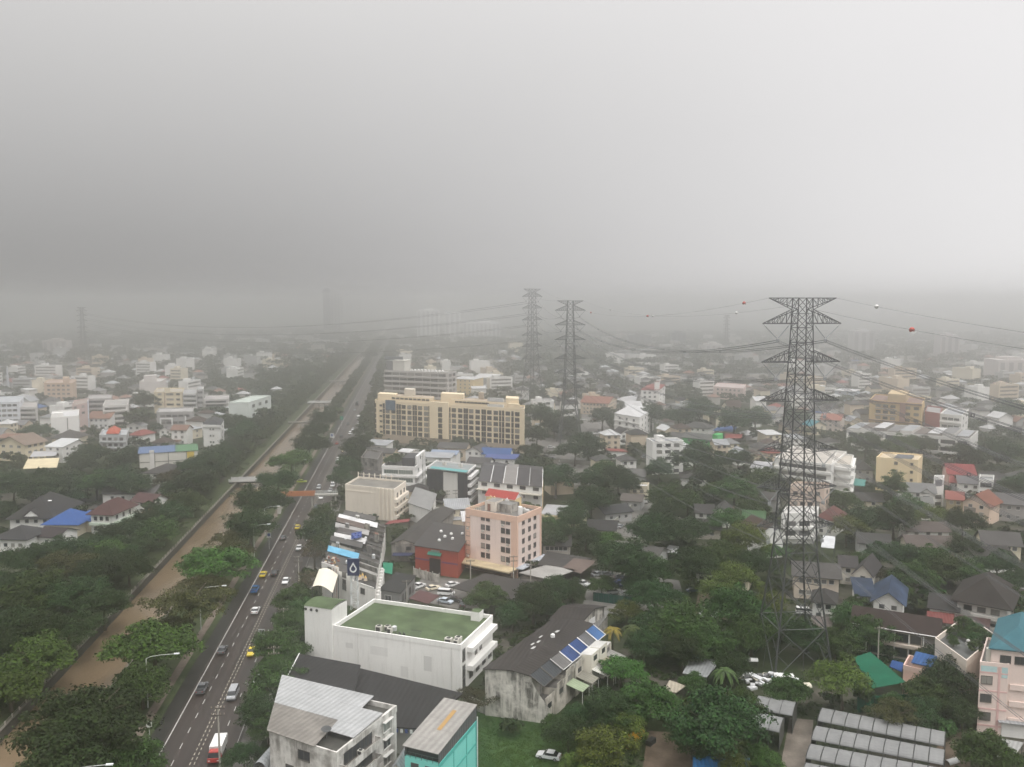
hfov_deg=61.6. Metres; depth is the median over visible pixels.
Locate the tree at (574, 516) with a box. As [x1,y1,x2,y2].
[556,508,586,534]
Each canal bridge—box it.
[228,476,260,486]
[307,400,330,405]
[329,380,345,383]
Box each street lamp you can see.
[86,763,113,766]
[146,653,179,707]
[199,585,225,629]
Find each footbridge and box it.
[277,490,339,513]
[288,421,308,425]
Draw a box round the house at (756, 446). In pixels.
[747,442,769,453]
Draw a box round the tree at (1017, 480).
[995,471,1023,491]
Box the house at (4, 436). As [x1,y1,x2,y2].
[0,433,24,440]
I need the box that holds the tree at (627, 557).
[594,535,661,590]
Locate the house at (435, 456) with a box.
[418,451,454,470]
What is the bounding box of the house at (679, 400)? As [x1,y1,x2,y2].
[675,396,689,402]
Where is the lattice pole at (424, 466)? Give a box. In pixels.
[422,455,425,484]
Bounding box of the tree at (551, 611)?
[532,593,565,621]
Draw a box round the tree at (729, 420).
[714,408,752,439]
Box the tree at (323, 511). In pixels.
[308,503,338,521]
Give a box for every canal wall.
[0,326,385,742]
[100,329,387,699]
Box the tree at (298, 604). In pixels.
[282,596,310,613]
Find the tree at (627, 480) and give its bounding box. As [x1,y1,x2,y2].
[611,471,642,492]
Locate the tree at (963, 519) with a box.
[942,505,993,540]
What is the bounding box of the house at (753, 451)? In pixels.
[747,449,759,460]
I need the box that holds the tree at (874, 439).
[845,431,886,459]
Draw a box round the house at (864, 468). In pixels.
[855,460,874,482]
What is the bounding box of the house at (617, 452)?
[605,448,627,458]
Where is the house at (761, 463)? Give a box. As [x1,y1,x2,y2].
[750,461,772,471]
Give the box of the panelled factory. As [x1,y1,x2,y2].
[138,444,197,470]
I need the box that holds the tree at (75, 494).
[58,488,86,499]
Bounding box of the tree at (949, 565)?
[924,552,975,588]
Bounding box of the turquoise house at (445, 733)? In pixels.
[402,698,477,766]
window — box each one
[297,749,309,762]
[343,732,372,765]
[356,753,372,766]
[360,587,364,594]
[382,716,393,733]
[383,733,393,750]
[383,749,394,766]
[384,469,397,473]
[385,595,390,600]
[398,470,412,474]
[399,478,412,482]
[411,762,418,766]
[462,648,465,661]
[462,664,465,678]
[462,677,465,688]
[785,521,795,525]
[799,521,809,525]
[799,531,809,535]
[816,475,825,479]
[821,579,826,584]
[825,604,830,609]
[867,643,876,652]
[891,605,896,610]
[893,632,908,642]
[895,647,906,657]
[910,635,920,645]
[922,637,934,647]
[940,439,954,443]
[940,447,953,451]
[963,604,971,610]
[977,607,985,612]
[979,712,990,720]
[980,693,991,702]
[981,675,992,684]
[991,609,999,615]
[1000,655,1010,663]
[1014,656,1023,665]
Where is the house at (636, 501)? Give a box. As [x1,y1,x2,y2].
[619,493,645,510]
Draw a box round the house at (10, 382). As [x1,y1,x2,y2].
[1,378,13,387]
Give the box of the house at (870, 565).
[852,553,882,582]
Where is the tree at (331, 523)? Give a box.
[325,519,338,529]
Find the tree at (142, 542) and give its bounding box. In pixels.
[119,534,165,553]
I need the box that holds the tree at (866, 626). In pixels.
[844,613,902,651]
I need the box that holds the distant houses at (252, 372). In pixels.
[0,327,1023,447]
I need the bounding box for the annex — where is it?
[927,592,960,628]
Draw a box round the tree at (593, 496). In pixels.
[568,485,611,516]
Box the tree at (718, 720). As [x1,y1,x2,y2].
[656,682,778,758]
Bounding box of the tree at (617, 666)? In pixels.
[595,653,650,688]
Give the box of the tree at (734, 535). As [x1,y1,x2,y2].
[719,518,772,552]
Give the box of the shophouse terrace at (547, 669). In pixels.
[483,619,625,722]
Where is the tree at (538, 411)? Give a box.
[525,402,562,426]
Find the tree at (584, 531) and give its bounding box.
[572,523,602,551]
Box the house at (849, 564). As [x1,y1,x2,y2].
[836,554,858,584]
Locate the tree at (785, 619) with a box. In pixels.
[763,611,796,640]
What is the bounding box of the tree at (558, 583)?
[541,574,576,599]
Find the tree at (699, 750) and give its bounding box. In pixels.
[662,716,714,760]
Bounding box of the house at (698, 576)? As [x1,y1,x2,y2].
[694,568,717,584]
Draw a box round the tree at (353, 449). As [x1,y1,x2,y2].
[337,441,371,459]
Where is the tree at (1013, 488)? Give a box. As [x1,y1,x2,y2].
[989,480,1023,493]
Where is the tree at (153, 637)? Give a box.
[93,617,206,666]
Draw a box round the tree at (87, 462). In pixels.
[67,457,97,470]
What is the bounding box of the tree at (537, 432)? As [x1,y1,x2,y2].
[525,424,551,443]
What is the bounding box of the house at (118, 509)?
[85,497,139,532]
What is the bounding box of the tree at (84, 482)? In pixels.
[75,468,114,500]
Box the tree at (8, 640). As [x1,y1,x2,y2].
[0,631,28,659]
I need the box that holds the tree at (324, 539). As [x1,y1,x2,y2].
[306,532,331,558]
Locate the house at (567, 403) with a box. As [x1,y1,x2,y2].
[559,399,578,415]
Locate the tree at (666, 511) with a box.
[643,504,678,519]
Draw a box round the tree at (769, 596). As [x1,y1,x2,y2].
[755,587,790,621]
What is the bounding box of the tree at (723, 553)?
[700,537,746,570]
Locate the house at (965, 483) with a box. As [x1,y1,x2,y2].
[955,475,993,496]
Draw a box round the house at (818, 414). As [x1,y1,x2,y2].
[809,411,823,420]
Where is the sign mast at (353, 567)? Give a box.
[347,558,359,609]
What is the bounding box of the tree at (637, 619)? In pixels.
[625,605,684,639]
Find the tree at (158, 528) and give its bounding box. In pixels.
[135,514,180,548]
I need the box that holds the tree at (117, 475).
[93,463,141,488]
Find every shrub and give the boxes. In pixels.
[383,456,392,462]
[391,457,400,463]
[540,713,564,728]
[916,580,946,595]
[931,716,960,737]
[943,626,956,633]
[946,634,957,639]
[948,639,959,646]
[951,625,965,632]
[953,615,971,625]
[964,626,971,632]
[966,631,984,641]
[966,639,983,651]
[969,625,986,633]
[970,621,983,629]
[977,629,992,642]
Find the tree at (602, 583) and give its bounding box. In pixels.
[587,575,618,592]
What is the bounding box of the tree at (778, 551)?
[762,545,791,556]
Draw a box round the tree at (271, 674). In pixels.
[243,656,308,698]
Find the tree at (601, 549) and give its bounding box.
[589,540,615,571]
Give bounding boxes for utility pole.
[210,705,224,766]
[267,646,279,654]
[294,556,302,580]
[402,580,410,602]
[509,555,517,577]
[526,559,534,581]
[874,627,884,658]
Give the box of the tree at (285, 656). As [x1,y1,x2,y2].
[258,641,310,665]
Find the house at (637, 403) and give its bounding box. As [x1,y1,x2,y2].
[622,401,641,407]
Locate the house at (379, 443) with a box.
[366,439,393,447]
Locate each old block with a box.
[361,449,382,472]
[361,469,381,477]
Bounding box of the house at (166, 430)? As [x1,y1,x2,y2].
[159,425,172,437]
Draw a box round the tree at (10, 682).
[0,663,52,712]
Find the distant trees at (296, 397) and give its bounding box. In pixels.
[0,329,1023,732]
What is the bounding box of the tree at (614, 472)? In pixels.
[598,464,638,493]
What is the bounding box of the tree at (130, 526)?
[115,517,146,536]
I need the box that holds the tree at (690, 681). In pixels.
[677,670,707,691]
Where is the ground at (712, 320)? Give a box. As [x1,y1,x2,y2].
[0,310,1023,766]
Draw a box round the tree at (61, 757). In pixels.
[13,714,119,766]
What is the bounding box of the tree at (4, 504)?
[0,500,16,508]
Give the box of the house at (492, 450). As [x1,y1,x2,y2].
[481,447,513,456]
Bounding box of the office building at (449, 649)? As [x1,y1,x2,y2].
[304,596,497,691]
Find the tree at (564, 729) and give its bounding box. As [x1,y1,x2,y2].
[540,714,589,752]
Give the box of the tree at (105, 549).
[67,542,124,566]
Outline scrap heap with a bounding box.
[739,671,798,690]
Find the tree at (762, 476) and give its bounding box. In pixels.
[744,465,787,490]
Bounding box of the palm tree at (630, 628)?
[621,624,643,658]
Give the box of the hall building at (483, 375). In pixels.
[475,373,503,384]
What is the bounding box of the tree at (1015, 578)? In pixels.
[995,569,1023,586]
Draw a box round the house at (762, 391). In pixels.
[753,388,769,395]
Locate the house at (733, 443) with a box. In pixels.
[726,438,740,453]
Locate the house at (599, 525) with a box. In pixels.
[587,519,618,532]
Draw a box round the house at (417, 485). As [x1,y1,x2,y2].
[407,483,428,497]
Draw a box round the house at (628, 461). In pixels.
[614,454,637,467]
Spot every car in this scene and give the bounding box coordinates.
[217,645,227,653]
[247,646,254,656]
[251,607,259,613]
[259,571,266,576]
[270,570,278,575]
[282,577,289,583]
[296,544,302,550]
[425,584,440,590]
[437,597,453,604]
[444,581,459,587]
[448,596,461,602]
[459,600,465,607]
[536,749,561,761]
[590,571,600,576]
[599,571,613,576]
[606,588,620,593]
[618,590,632,595]
[685,587,700,592]
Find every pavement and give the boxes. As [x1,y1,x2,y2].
[233,315,403,766]
[457,579,589,600]
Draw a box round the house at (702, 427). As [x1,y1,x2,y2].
[686,421,715,433]
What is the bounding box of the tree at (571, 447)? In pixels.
[552,439,595,465]
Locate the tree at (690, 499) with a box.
[672,488,704,516]
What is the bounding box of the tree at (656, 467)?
[643,456,673,483]
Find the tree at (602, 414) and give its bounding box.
[588,406,614,430]
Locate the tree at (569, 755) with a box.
[558,745,604,766]
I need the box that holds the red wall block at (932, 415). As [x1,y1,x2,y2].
[924,405,941,426]
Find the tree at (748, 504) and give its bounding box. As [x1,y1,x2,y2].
[734,494,772,511]
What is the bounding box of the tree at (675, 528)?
[656,515,699,545]
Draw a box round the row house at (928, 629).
[849,605,942,659]
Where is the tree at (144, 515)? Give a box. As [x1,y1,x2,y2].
[128,506,162,523]
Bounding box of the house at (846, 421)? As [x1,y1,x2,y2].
[844,415,862,430]
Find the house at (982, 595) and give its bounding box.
[950,571,1021,631]
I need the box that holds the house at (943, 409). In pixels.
[936,403,957,410]
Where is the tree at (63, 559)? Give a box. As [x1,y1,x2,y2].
[35,548,99,577]
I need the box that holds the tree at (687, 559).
[667,544,720,576]
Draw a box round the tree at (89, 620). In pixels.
[30,608,110,643]
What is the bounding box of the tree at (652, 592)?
[624,579,689,608]
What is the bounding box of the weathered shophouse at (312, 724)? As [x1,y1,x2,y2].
[267,675,396,766]
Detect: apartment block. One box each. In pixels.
[0,372,2,384]
[0,390,13,396]
[0,396,23,421]
[8,365,25,374]
[12,376,35,392]
[20,402,37,421]
[32,377,47,397]
[34,363,62,376]
[43,374,62,378]
[44,377,76,401]
[49,401,72,413]
[50,409,79,436]
[53,346,69,355]
[72,398,89,431]
[74,373,95,393]
[76,365,99,379]
[87,394,111,411]
[92,354,111,365]
[99,426,129,451]
[102,399,128,425]
[135,360,155,376]
[138,357,153,361]
[139,375,166,394]
[152,353,169,362]
[154,388,183,413]
[156,407,193,432]
[165,363,181,380]
[170,366,187,380]
[176,357,194,371]
[178,378,200,388]
[183,389,197,416]
[197,386,203,411]
[202,347,216,357]
[202,416,223,446]
[204,395,229,413]
[221,366,229,376]
[223,353,236,362]
[223,356,240,366]
[226,366,243,377]
[229,395,270,417]
[244,354,259,368]
[256,351,271,364]
[262,358,282,366]
[396,349,412,356]
[399,353,410,363]
[424,365,435,369]
[426,359,435,364]
[440,359,450,369]
[457,372,473,376]
[462,488,544,577]
[469,359,489,373]
[480,366,496,373]
[486,375,511,395]
[487,371,502,374]
[508,341,522,351]
[510,373,526,383]
[531,396,553,422]
[545,388,562,396]
[564,375,584,384]
[577,372,599,379]
[582,392,599,397]
[605,352,623,362]
[614,405,653,433]
[624,366,643,375]
[634,374,660,384]
[636,353,655,364]
[641,381,664,404]
[646,435,683,474]
[657,374,679,383]
[660,363,678,374]
[672,401,700,417]
[693,378,713,395]
[697,368,713,374]
[713,383,745,400]
[734,353,747,362]
[774,446,846,492]
[776,389,797,402]
[780,372,797,384]
[784,359,804,369]
[789,394,808,408]
[790,481,829,511]
[800,388,824,398]
[802,348,819,360]
[802,372,824,383]
[803,375,825,385]
[804,384,824,391]
[811,365,832,377]
[820,385,835,395]
[821,362,840,366]
[827,384,845,389]
[832,452,855,492]
[841,369,855,377]
[846,422,977,459]
[851,371,871,388]
[868,390,924,426]
[875,452,922,490]
[879,376,909,391]
[880,357,900,368]
[888,366,916,379]
[904,385,930,395]
[909,393,930,401]
[936,376,959,389]
[939,407,968,429]
[952,366,980,384]
[964,384,989,403]
[965,360,983,367]
[990,381,1018,401]
[995,370,1014,380]
[1009,372,1023,382]
[1009,400,1023,416]
[1014,353,1023,358]
[1018,389,1023,397]
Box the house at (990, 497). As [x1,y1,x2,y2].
[960,489,1002,525]
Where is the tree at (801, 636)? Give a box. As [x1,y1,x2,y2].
[782,617,830,659]
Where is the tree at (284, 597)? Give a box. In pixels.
[270,583,324,610]
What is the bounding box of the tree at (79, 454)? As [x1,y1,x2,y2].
[63,449,95,462]
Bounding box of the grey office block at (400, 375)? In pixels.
[384,356,456,399]
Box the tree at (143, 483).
[116,473,152,493]
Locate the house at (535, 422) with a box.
[531,416,542,427]
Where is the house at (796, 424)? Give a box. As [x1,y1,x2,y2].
[777,420,801,434]
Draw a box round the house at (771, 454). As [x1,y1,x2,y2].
[756,447,780,464]
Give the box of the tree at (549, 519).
[542,512,561,528]
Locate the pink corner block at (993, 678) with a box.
[977,637,1008,735]
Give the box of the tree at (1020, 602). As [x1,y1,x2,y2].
[1012,585,1023,613]
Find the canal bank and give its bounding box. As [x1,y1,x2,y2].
[0,314,396,727]
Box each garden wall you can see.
[465,696,484,713]
[560,459,590,464]
[622,535,645,543]
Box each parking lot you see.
[415,577,482,610]
[525,437,586,464]
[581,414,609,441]
[583,569,681,614]
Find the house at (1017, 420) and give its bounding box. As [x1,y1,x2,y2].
[1011,415,1023,426]
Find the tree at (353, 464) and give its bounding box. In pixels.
[333,456,363,472]
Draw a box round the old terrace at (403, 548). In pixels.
[389,506,454,560]
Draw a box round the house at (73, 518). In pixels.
[41,508,87,536]
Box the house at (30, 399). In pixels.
[24,396,38,403]
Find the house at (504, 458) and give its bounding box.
[485,454,519,463]
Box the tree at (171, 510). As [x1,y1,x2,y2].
[152,500,193,521]
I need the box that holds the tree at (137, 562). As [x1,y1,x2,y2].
[110,547,158,586]
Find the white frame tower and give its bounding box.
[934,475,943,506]
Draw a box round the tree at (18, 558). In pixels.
[0,541,58,569]
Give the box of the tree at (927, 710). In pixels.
[898,696,942,728]
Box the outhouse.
[37,526,78,547]
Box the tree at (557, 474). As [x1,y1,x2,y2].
[543,463,576,498]
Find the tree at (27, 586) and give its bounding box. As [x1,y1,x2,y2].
[0,565,73,609]
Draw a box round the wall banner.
[385,400,394,409]
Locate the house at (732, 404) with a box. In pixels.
[721,402,741,412]
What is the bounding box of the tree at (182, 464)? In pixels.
[174,456,201,470]
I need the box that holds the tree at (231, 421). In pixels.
[219,413,246,429]
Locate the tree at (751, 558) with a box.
[734,546,778,587]
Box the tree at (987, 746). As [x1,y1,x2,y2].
[948,726,1023,766]
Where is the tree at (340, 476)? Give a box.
[325,466,355,485]
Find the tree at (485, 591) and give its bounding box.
[462,579,511,613]
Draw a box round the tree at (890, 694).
[876,690,905,716]
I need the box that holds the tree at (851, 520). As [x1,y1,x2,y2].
[827,512,872,547]
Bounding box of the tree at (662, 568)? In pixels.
[618,550,672,580]
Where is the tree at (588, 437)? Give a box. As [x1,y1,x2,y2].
[568,431,609,460]
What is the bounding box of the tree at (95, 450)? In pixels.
[71,443,107,464]
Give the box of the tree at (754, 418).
[743,405,774,427]
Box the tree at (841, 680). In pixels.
[803,652,875,711]
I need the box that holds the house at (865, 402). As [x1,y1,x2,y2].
[857,399,868,408]
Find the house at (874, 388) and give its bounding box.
[865,385,882,391]
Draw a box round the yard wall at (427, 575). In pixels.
[413,566,439,582]
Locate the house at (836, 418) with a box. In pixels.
[820,413,844,431]
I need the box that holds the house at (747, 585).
[724,565,752,589]
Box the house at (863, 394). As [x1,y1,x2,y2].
[853,393,870,399]
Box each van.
[226,683,239,700]
[437,587,454,595]
[795,606,811,615]
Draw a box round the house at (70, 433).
[50,429,89,443]
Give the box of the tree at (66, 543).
[42,533,98,568]
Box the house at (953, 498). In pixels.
[944,490,964,510]
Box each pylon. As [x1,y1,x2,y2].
[76,307,88,351]
[520,289,543,399]
[554,301,585,444]
[723,315,730,342]
[749,297,840,674]
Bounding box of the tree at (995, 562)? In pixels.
[973,547,1023,574]
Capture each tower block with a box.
[42,338,71,353]
[323,288,330,330]
[330,291,342,331]
[346,292,360,323]
[417,309,439,340]
[445,311,460,338]
[627,333,650,346]
[670,331,685,341]
[703,342,721,354]
[847,329,874,355]
[933,333,959,358]
[983,356,1023,375]
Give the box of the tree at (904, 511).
[864,499,920,540]
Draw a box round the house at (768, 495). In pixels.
[761,491,780,511]
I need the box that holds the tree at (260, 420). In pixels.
[246,415,270,428]
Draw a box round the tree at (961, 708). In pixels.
[939,692,986,728]
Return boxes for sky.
[0,0,1023,325]
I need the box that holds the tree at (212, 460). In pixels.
[184,449,230,470]
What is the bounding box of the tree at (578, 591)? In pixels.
[565,576,585,603]
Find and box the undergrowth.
[0,431,1023,766]
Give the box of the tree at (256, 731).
[244,712,270,744]
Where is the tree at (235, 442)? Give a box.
[216,436,251,447]
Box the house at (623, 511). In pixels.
[592,503,633,521]
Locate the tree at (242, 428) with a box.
[226,420,261,438]
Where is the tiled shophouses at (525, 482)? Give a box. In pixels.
[475,462,542,509]
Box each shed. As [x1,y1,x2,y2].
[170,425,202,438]
[253,747,269,766]
[381,572,416,602]
[392,747,404,766]
[407,487,438,521]
[542,504,586,527]
[594,611,609,632]
[901,651,936,695]
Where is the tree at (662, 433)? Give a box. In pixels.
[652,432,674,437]
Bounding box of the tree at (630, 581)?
[620,569,661,595]
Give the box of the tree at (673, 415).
[663,406,695,422]
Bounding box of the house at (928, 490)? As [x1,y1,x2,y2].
[918,487,935,499]
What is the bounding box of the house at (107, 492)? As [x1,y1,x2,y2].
[100,484,161,502]
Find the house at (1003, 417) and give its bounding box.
[987,411,1013,431]
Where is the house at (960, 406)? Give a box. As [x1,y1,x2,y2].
[952,404,965,408]
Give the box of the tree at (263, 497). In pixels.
[227,482,295,510]
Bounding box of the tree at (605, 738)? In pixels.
[573,723,641,766]
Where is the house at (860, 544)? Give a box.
[854,532,892,554]
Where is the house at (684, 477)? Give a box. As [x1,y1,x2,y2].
[679,470,706,486]
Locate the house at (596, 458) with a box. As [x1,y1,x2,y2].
[589,454,613,470]
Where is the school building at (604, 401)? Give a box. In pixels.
[580,396,616,413]
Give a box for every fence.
[593,592,634,605]
[856,694,909,712]
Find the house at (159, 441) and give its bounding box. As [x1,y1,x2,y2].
[150,437,174,445]
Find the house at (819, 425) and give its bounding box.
[802,419,827,434]
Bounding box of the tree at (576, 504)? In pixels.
[556,500,590,525]
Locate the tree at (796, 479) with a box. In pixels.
[781,477,801,487]
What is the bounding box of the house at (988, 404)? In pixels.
[976,400,995,409]
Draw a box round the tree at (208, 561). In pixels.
[172,545,262,592]
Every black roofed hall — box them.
[288,653,360,690]
[355,668,462,753]
[548,603,606,623]
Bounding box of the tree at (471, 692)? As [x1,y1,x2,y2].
[450,685,499,707]
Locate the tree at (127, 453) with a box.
[104,446,138,466]
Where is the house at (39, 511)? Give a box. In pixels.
[5,492,84,528]
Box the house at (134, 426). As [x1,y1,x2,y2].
[126,421,148,432]
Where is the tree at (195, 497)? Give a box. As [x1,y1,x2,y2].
[165,488,211,516]
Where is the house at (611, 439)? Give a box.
[598,429,620,450]
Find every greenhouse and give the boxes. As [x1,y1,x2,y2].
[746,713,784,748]
[756,695,796,731]
[803,762,826,766]
[805,743,932,766]
[811,725,944,766]
[817,707,945,761]
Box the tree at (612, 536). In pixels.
[587,531,624,544]
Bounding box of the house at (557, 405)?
[554,401,559,409]
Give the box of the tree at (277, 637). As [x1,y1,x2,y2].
[249,625,313,661]
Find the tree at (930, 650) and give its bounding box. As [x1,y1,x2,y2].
[917,643,934,654]
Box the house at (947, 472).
[941,463,977,485]
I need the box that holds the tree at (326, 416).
[306,408,338,433]
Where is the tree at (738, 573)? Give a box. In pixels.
[709,558,765,590]
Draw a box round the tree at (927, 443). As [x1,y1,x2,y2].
[908,434,941,450]
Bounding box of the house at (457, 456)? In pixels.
[431,449,460,462]
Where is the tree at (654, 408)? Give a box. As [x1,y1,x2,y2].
[640,403,665,431]
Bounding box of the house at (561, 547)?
[541,534,571,554]
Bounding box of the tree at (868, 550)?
[860,540,894,570]
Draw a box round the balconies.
[1008,684,1023,721]
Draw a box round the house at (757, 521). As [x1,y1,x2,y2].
[738,515,785,557]
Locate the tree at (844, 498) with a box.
[827,488,865,508]
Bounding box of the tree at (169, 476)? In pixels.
[150,469,187,492]
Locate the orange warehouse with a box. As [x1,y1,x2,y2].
[413,522,465,577]
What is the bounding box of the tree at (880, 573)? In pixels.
[875,568,890,578]
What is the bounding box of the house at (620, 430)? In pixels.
[614,426,628,444]
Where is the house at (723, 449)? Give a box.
[709,439,729,460]
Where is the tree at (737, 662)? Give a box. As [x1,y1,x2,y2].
[711,649,753,687]
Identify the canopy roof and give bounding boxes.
[23,458,58,468]
[30,451,56,456]
[78,488,95,499]
[383,562,392,574]
[385,519,409,527]
[409,590,438,606]
[450,573,541,600]
[519,565,574,579]
[537,551,592,567]
[563,558,596,583]
[617,395,637,400]
[666,545,678,552]
[666,680,685,692]
[682,657,716,683]
[693,756,749,766]
[712,426,736,433]
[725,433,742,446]
[811,615,833,627]
[821,535,834,562]
[854,478,865,485]
[890,660,902,677]
[927,611,954,624]
[954,614,990,628]
[972,739,1023,762]
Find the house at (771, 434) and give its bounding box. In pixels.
[756,429,780,441]
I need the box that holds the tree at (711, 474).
[688,463,730,482]
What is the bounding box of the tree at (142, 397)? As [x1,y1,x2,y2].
[129,390,161,407]
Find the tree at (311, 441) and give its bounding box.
[289,432,334,462]
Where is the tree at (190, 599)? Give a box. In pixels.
[135,583,239,633]
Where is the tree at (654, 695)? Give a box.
[616,676,683,729]
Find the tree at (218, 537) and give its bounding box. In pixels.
[201,529,252,548]
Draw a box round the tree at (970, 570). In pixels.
[950,557,987,580]
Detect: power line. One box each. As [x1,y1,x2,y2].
[79,323,524,342]
[80,302,522,327]
[80,313,525,334]
[81,330,524,353]
[87,302,534,326]
[87,313,537,334]
[87,323,526,342]
[89,330,535,352]
[559,365,767,466]
[560,331,773,382]
[560,347,768,418]
[560,380,767,503]
[561,317,776,352]
[564,401,764,541]
[572,298,766,316]
[581,318,823,352]
[582,348,822,418]
[583,335,822,381]
[583,382,819,502]
[583,398,819,540]
[596,381,821,466]
[770,467,1023,655]
[771,505,1022,720]
[773,417,1023,568]
[774,299,1022,348]
[776,379,1023,500]
[777,340,1023,433]
[822,503,1023,654]
[823,416,1023,524]
[824,378,1023,467]
[825,340,1023,409]
[825,468,1023,598]
[838,298,1019,331]
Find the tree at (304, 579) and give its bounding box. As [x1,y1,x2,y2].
[291,570,317,587]
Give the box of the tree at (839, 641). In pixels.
[816,625,867,660]
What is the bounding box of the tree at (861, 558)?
[852,552,868,563]
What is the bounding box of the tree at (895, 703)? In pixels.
[863,696,925,725]
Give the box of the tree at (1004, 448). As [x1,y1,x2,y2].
[975,436,1023,463]
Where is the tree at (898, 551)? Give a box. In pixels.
[872,541,920,562]
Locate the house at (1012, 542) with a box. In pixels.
[974,530,1023,560]
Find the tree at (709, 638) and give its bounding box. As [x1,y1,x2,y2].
[679,621,742,661]
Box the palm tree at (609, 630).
[603,626,622,650]
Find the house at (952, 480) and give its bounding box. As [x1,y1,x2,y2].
[949,476,956,490]
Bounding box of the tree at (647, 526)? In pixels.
[623,512,669,544]
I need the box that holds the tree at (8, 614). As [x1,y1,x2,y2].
[0,604,47,641]
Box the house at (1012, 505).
[993,492,1023,521]
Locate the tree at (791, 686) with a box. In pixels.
[761,672,814,702]
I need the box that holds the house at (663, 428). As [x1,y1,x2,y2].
[656,424,670,432]
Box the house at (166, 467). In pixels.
[141,463,189,483]
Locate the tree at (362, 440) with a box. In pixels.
[340,433,374,458]
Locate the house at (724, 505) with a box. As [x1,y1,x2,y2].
[710,500,733,527]
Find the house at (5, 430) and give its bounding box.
[0,427,14,432]
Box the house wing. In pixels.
[84,510,91,531]
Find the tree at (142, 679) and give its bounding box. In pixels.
[109,661,172,709]
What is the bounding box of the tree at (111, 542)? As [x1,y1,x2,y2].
[74,538,127,561]
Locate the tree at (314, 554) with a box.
[298,539,328,577]
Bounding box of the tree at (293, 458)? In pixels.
[264,448,312,471]
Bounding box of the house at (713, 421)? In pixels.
[709,413,727,431]
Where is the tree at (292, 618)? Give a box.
[269,606,304,637]
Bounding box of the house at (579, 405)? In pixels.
[569,396,581,408]
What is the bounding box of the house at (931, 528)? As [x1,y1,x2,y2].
[896,521,951,539]
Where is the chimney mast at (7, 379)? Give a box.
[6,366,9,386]
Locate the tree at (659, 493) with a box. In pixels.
[644,482,680,505]
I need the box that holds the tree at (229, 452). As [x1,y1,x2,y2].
[205,441,240,459]
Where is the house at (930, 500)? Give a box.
[894,495,933,519]
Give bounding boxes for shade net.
[854,652,904,693]
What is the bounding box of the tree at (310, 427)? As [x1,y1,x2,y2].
[300,420,329,434]
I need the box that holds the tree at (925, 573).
[883,559,946,592]
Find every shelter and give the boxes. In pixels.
[749,658,757,668]
[773,672,793,677]
[945,757,959,765]
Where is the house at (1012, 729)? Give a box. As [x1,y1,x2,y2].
[998,719,1023,738]
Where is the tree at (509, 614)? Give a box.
[495,600,530,631]
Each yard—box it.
[554,463,592,484]
[643,731,695,766]
[696,592,728,619]
[930,730,969,766]
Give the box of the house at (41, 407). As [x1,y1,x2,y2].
[38,404,47,415]
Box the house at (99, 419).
[89,411,114,427]
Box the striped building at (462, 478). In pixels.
[427,460,478,502]
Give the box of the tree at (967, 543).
[943,534,985,556]
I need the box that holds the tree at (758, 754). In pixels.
[742,743,785,766]
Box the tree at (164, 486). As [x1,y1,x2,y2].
[158,479,195,491]
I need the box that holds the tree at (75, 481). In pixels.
[57,469,88,491]
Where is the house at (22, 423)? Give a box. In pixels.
[15,420,33,430]
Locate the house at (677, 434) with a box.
[669,432,683,439]
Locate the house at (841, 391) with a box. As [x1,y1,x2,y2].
[835,388,860,401]
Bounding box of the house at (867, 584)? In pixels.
[850,577,874,605]
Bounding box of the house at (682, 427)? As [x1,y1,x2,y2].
[670,423,692,432]
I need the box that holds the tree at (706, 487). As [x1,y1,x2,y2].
[699,481,722,500]
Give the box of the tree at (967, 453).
[943,442,989,463]
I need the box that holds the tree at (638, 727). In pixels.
[605,710,649,740]
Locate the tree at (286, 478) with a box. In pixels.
[255,469,300,490]
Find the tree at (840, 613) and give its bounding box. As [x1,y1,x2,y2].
[828,601,862,631]
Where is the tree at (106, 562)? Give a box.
[70,550,132,592]
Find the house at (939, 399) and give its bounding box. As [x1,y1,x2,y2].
[931,397,945,402]
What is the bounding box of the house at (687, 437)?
[681,432,722,446]
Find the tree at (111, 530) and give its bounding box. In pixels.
[91,522,127,538]
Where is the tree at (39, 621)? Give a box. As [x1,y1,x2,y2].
[0,608,78,638]
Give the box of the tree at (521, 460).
[513,456,541,466]
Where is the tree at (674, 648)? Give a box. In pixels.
[650,632,704,673]
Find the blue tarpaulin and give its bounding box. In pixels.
[351,531,361,538]
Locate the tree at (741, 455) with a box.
[719,449,758,473]
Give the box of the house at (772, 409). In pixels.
[761,406,777,413]
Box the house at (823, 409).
[808,406,830,412]
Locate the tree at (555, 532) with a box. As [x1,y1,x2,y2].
[541,522,574,545]
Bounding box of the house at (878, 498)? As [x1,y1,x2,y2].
[848,492,884,509]
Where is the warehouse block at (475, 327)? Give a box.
[463,321,499,340]
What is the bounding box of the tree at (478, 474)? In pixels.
[476,467,480,476]
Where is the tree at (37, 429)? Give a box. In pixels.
[16,423,59,434]
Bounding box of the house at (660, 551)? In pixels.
[640,545,668,562]
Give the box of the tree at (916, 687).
[899,673,955,712]
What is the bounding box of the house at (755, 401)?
[750,396,766,409]
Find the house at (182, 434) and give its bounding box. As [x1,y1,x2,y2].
[170,424,192,443]
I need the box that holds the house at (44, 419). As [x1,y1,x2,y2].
[38,414,51,424]
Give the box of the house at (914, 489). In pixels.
[898,482,936,504]
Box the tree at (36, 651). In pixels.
[0,626,78,680]
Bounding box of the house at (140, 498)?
[130,492,168,512]
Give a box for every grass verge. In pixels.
[101,314,400,749]
[140,315,400,741]
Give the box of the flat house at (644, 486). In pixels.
[630,482,648,499]
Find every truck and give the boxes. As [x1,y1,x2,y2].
[195,682,208,694]
[207,733,227,762]
[250,585,259,592]
[415,582,425,589]
[581,579,589,586]
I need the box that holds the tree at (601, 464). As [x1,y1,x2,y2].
[588,459,617,477]
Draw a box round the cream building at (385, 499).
[345,472,408,520]
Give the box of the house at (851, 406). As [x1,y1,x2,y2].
[844,400,864,414]

